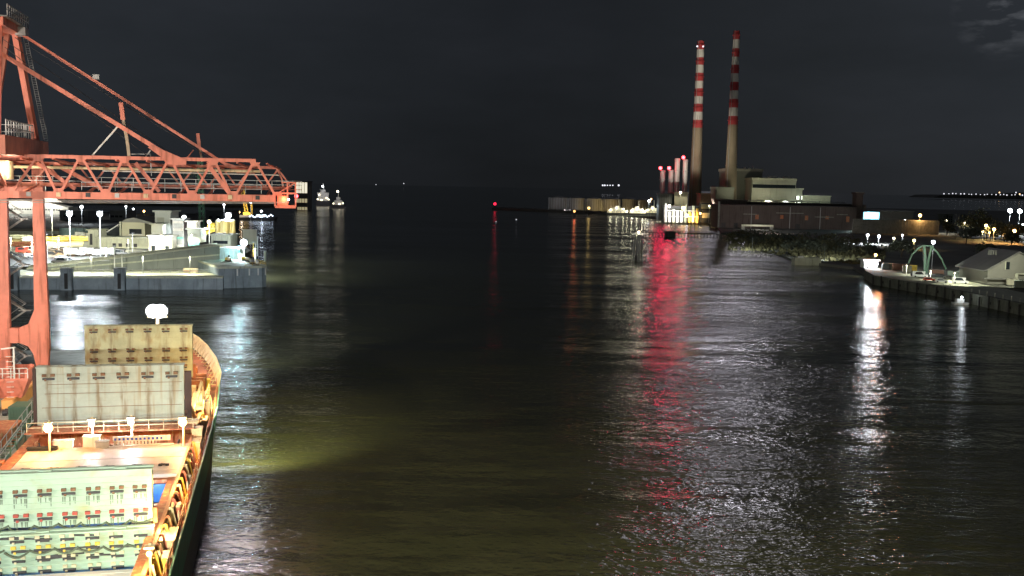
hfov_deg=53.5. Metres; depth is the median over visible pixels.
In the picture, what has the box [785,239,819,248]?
shore bush
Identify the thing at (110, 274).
pier deck
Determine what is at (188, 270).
pallet stack
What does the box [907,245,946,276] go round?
arched crane frame
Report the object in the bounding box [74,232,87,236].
parked truck
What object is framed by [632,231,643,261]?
navigation dolphin
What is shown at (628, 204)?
oil tank
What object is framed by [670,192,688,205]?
boiler box
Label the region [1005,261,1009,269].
window
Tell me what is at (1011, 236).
tree
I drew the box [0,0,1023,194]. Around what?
sky
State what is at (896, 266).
cargo container
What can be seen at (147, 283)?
pier wall
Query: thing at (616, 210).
moored trawler
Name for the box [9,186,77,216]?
moored ferry
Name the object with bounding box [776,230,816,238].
shore bush
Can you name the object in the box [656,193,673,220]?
boiler box
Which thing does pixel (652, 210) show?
moored trawler
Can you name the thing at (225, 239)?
ramp tower
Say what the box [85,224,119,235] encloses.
terminal annex
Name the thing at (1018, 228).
tree
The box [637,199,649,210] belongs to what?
oil tank
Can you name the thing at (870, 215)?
lit billboard
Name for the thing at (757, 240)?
shore bush
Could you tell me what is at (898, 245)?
tree
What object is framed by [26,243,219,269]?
ramp viaduct
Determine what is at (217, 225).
storage silo
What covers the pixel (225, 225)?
storage silo
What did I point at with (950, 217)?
apartment block
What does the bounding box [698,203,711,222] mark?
turbine shed
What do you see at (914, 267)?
cargo container
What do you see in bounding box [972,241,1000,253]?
tree
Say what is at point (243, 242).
light mast
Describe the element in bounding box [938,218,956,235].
tree
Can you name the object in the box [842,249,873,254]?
shore bush
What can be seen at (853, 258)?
ground cover
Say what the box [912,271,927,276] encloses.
parked van
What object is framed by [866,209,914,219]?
arena roof
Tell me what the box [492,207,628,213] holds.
breakwater
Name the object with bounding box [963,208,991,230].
tree
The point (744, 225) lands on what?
pale barrier
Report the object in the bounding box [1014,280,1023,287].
cargo container
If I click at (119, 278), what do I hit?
fender dolphin
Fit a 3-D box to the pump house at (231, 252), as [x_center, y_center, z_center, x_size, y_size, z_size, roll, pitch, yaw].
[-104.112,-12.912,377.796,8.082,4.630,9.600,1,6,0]
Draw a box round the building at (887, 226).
[852,219,938,234]
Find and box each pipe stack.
[9,231,32,234]
[9,234,31,238]
[10,241,32,245]
[22,237,32,240]
[46,231,58,234]
[46,237,74,240]
[57,235,82,236]
[68,236,87,240]
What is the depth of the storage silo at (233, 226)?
429.12 m
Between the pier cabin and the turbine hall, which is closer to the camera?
the pier cabin
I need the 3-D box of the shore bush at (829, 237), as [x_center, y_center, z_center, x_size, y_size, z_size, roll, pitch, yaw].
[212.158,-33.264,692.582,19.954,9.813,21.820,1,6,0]
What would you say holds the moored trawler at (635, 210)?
on the water
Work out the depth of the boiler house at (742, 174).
1118.51 m
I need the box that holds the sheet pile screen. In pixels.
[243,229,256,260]
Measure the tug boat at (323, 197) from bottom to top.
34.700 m
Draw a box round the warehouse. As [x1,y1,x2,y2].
[955,247,1023,283]
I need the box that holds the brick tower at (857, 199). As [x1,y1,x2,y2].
[851,192,863,218]
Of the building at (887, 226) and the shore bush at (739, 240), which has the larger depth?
the building at (887, 226)
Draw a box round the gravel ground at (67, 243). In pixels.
[9,229,83,245]
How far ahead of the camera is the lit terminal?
1295.60 m
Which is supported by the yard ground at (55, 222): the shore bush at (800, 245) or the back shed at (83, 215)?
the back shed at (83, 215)
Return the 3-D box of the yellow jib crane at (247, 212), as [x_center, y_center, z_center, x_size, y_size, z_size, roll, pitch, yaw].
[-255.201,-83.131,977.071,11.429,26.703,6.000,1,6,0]
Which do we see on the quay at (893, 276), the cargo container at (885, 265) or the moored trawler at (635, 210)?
the cargo container at (885, 265)
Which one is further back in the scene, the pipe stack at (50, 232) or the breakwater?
the breakwater
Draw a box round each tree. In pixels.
[885,239,919,256]
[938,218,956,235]
[953,211,977,228]
[954,223,986,243]
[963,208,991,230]
[967,214,997,237]
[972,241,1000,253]
[984,220,1006,239]
[987,222,1013,240]
[998,224,1023,242]
[1001,230,1023,244]
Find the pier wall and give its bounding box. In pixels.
[20,278,223,289]
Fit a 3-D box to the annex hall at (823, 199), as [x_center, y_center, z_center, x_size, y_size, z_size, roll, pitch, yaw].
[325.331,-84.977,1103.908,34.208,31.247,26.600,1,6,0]
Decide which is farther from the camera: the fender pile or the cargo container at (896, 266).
the cargo container at (896, 266)
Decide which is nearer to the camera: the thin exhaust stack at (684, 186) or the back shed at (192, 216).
the back shed at (192, 216)
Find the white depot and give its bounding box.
[146,234,178,250]
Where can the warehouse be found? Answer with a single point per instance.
(988, 265)
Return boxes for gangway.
[0,401,33,459]
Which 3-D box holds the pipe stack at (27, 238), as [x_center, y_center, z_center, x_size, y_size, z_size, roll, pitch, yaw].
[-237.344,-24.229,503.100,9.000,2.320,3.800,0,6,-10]
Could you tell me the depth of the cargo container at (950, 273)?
399.32 m
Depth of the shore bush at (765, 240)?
678.79 m
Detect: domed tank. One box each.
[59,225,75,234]
[75,225,88,232]
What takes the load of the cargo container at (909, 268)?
on the quay at (893, 276)
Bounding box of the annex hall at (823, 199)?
[800,195,831,202]
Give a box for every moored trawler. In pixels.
[605,206,627,214]
[627,202,646,214]
[645,200,656,214]
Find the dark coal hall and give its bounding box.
[747,202,851,206]
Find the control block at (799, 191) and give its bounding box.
[795,188,803,202]
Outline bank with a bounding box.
[597,207,1023,274]
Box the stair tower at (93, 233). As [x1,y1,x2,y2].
[85,228,108,246]
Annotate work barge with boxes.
[239,214,277,220]
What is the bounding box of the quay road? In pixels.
[932,279,1023,302]
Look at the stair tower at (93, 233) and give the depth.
470.57 m
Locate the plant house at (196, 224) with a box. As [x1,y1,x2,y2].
[185,220,214,234]
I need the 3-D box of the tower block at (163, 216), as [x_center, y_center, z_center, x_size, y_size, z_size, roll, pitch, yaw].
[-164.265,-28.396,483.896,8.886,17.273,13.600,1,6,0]
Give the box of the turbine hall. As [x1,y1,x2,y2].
[744,176,796,202]
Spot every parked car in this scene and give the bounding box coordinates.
[923,277,934,280]
[935,278,947,282]
[943,275,951,278]
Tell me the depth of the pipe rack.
1070.01 m
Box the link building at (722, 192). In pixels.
[710,187,734,202]
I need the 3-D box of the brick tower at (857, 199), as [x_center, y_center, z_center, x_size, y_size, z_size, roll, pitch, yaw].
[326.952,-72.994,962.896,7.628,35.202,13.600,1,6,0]
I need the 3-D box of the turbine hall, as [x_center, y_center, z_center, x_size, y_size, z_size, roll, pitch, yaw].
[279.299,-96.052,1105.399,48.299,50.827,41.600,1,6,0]
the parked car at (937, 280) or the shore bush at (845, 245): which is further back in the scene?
the shore bush at (845, 245)
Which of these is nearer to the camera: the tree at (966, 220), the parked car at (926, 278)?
the parked car at (926, 278)
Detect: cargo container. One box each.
[882,263,889,268]
[892,263,904,269]
[902,265,911,271]
[910,265,916,270]
[931,269,943,273]
[947,271,958,276]
[1006,278,1018,284]
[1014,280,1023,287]
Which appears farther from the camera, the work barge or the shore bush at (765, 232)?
the work barge
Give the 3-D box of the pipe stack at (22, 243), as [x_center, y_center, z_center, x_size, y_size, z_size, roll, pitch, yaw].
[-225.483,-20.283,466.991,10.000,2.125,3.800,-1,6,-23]
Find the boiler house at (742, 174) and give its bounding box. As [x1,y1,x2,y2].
[718,167,762,199]
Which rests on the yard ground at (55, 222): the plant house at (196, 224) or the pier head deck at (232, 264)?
the plant house at (196, 224)
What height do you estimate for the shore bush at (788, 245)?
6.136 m
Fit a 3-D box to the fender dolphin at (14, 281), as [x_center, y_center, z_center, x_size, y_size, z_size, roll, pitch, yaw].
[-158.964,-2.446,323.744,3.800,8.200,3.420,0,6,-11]
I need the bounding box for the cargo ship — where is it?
[0,304,221,575]
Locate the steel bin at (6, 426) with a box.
[0,420,21,448]
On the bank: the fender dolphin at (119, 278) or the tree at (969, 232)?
the tree at (969, 232)
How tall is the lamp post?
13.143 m
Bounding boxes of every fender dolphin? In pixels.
[10,267,19,289]
[59,267,73,289]
[113,267,126,289]
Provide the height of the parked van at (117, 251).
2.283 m
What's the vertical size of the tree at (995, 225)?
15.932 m
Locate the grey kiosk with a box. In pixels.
[149,223,167,233]
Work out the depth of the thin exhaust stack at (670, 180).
1141.03 m
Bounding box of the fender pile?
[1007,300,1010,312]
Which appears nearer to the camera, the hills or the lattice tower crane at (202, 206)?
the lattice tower crane at (202, 206)
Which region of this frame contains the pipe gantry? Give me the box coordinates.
[738,199,845,203]
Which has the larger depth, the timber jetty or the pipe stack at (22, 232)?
the timber jetty
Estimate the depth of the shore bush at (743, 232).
774.54 m
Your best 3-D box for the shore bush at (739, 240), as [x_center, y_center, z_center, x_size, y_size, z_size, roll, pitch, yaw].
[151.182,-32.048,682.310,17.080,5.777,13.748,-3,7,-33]
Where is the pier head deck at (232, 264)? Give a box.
[198,259,266,268]
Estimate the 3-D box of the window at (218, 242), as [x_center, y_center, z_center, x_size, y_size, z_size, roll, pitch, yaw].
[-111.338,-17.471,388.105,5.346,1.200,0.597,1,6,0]
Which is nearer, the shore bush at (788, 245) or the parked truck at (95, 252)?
the parked truck at (95, 252)
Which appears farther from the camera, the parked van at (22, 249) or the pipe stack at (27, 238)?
the pipe stack at (27, 238)
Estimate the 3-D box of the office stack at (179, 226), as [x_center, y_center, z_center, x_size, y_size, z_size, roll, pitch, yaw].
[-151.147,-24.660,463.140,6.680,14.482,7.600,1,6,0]
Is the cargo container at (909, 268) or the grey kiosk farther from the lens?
the grey kiosk
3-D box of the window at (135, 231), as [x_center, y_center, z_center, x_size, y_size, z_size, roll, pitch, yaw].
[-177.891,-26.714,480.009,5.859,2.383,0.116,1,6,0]
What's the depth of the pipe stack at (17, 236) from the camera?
521.24 m
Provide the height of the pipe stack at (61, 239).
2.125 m
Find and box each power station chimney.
[688,41,704,205]
[724,31,739,199]
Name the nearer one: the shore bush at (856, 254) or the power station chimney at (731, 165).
the shore bush at (856, 254)
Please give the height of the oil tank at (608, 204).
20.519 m
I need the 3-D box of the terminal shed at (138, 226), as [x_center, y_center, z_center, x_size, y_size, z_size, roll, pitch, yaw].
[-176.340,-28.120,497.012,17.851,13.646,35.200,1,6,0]
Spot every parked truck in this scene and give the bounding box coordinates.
[64,248,84,255]
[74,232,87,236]
[79,248,98,255]
[97,248,113,255]
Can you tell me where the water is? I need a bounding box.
[6,179,1023,575]
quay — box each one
[0,350,84,460]
[864,260,1023,315]
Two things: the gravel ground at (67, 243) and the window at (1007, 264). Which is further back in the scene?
the gravel ground at (67, 243)
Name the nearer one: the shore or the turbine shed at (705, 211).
the turbine shed at (705, 211)
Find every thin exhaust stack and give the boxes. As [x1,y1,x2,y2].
[659,166,665,192]
[667,167,673,192]
[674,158,679,191]
[681,156,687,191]
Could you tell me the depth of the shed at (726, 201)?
986.24 m
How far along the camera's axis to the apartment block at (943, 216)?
1150.61 m
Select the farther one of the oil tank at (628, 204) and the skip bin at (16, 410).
the oil tank at (628, 204)
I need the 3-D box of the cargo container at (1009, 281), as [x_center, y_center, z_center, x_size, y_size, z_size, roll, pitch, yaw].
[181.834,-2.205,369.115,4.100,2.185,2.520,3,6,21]
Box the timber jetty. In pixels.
[642,230,717,237]
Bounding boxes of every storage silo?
[215,219,219,232]
[221,219,229,246]
[232,219,235,245]
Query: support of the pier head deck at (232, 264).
on the pier head
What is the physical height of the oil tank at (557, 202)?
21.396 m
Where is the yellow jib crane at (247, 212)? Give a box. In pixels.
[241,190,252,214]
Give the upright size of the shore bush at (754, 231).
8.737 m
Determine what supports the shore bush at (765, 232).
on the bank
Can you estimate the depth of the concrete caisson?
498.99 m
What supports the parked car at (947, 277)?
on the quay road
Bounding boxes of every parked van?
[16,247,30,252]
[51,257,67,262]
[115,249,127,254]
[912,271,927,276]
[952,277,968,283]
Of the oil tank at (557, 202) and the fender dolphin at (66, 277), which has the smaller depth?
the fender dolphin at (66, 277)
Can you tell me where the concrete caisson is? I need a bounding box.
[791,256,820,265]
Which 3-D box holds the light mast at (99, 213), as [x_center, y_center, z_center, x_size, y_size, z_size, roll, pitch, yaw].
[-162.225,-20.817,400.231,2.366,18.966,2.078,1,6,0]
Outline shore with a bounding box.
[9,190,296,207]
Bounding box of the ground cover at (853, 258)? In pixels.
[727,230,885,263]
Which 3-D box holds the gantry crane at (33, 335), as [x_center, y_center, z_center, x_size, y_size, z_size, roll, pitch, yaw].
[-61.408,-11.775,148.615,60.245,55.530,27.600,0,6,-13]
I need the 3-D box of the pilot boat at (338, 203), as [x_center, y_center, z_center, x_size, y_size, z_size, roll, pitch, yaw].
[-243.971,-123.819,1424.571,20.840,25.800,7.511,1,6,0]
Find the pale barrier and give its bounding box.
[741,224,773,229]
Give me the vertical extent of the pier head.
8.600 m
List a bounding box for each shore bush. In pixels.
[723,236,746,242]
[724,232,740,239]
[735,226,753,235]
[744,227,778,238]
[744,230,781,242]
[746,229,761,235]
[748,235,782,242]
[753,236,792,245]
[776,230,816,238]
[777,242,797,249]
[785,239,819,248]
[804,238,832,251]
[813,233,840,241]
[831,242,867,254]
[837,235,867,246]
[839,247,866,256]
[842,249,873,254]
[854,237,885,249]
[858,245,877,251]
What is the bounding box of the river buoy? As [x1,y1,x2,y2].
[951,296,968,304]
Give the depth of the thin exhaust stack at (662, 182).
1141.19 m
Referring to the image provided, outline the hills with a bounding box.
[910,192,1023,199]
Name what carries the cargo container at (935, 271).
on the quay at (893, 276)
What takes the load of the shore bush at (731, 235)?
on the bank
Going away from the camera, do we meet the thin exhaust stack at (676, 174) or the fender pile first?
the fender pile
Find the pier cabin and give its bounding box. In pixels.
[858,254,879,267]
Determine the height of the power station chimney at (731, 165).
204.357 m
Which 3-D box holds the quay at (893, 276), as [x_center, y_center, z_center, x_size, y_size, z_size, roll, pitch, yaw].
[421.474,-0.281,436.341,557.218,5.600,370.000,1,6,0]
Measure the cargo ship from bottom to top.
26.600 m
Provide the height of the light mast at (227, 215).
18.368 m
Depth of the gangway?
113.96 m
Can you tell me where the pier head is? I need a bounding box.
[198,262,265,287]
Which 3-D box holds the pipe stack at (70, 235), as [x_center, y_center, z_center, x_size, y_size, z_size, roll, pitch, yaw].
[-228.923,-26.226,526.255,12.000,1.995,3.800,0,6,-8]
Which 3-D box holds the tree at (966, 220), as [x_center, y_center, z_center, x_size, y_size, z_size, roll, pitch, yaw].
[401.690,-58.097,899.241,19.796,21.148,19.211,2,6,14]
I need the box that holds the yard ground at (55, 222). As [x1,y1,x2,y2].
[9,212,250,269]
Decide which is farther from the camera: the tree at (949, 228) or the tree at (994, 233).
the tree at (949, 228)
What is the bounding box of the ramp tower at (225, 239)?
[208,233,239,245]
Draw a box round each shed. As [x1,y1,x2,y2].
[58,209,102,220]
[108,209,136,220]
[119,216,154,235]
[179,213,198,219]
[205,209,240,227]
[696,193,710,205]
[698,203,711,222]
[710,201,857,229]
[711,199,747,204]
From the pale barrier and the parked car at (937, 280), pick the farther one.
the pale barrier
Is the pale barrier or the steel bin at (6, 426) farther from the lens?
the pale barrier
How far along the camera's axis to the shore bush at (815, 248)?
598.25 m
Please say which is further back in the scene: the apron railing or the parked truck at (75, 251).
the parked truck at (75, 251)
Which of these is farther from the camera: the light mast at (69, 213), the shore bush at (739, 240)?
the shore bush at (739, 240)
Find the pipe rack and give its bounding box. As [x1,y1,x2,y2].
[662,204,698,222]
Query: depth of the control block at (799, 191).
1089.76 m
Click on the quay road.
(987, 290)
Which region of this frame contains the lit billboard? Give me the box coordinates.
[863,211,879,218]
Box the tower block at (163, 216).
[152,210,180,233]
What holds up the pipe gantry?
on the bank
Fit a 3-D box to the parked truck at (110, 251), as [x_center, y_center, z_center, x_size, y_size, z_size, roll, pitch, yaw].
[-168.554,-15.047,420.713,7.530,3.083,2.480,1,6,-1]
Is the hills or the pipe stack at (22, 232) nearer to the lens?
the pipe stack at (22, 232)
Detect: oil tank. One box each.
[548,196,567,209]
[567,196,584,210]
[585,197,601,210]
[602,198,620,210]
[622,198,636,210]
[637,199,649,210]
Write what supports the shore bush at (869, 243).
on the bank
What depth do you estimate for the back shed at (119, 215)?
759.24 m
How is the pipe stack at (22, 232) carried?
on the gravel ground at (67, 243)
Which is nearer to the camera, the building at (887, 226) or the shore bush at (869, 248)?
the shore bush at (869, 248)
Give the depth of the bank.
794.83 m
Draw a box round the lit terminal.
[296,181,312,210]
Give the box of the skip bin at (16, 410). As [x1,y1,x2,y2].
[8,401,33,427]
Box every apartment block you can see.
[937,213,946,224]
[942,213,952,223]
[958,214,967,225]
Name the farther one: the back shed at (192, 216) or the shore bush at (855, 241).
the back shed at (192, 216)
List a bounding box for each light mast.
[66,211,72,260]
[97,211,102,256]
[225,212,230,219]
[240,239,247,256]
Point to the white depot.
(169, 241)
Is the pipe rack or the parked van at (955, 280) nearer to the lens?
the parked van at (955, 280)
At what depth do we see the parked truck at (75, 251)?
413.57 m
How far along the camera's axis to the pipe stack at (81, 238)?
513.29 m
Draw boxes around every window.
[129,229,141,233]
[213,241,227,243]
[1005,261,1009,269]
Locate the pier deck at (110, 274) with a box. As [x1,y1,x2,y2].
[19,270,223,277]
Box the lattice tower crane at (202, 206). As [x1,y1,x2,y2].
[183,161,225,237]
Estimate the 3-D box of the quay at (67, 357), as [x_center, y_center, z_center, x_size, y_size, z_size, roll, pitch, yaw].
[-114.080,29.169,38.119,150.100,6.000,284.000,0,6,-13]
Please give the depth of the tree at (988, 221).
827.52 m
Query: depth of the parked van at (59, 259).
376.39 m
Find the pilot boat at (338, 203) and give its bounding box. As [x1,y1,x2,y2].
[331,191,345,208]
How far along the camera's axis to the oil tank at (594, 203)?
1544.32 m
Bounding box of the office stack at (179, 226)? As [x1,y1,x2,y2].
[170,218,189,247]
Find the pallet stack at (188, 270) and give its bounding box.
[183,268,197,272]
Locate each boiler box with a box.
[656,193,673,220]
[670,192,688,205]
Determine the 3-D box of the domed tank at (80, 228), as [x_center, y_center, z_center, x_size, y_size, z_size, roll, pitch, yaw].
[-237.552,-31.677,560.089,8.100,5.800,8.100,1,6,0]
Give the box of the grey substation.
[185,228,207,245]
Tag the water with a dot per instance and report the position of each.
(440, 381)
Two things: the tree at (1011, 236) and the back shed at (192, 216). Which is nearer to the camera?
the tree at (1011, 236)
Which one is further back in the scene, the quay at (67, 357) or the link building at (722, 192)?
the link building at (722, 192)
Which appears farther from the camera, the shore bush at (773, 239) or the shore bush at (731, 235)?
the shore bush at (731, 235)
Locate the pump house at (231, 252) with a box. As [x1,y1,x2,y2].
[220,246,245,258]
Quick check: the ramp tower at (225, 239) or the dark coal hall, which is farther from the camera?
the dark coal hall
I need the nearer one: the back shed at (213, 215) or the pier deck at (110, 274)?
the pier deck at (110, 274)
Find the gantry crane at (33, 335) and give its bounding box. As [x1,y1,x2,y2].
[0,3,301,415]
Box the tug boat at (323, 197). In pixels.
[316,184,330,205]
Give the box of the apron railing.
[84,269,198,272]
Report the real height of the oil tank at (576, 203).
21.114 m
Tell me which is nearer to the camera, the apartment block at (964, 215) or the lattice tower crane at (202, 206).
the lattice tower crane at (202, 206)

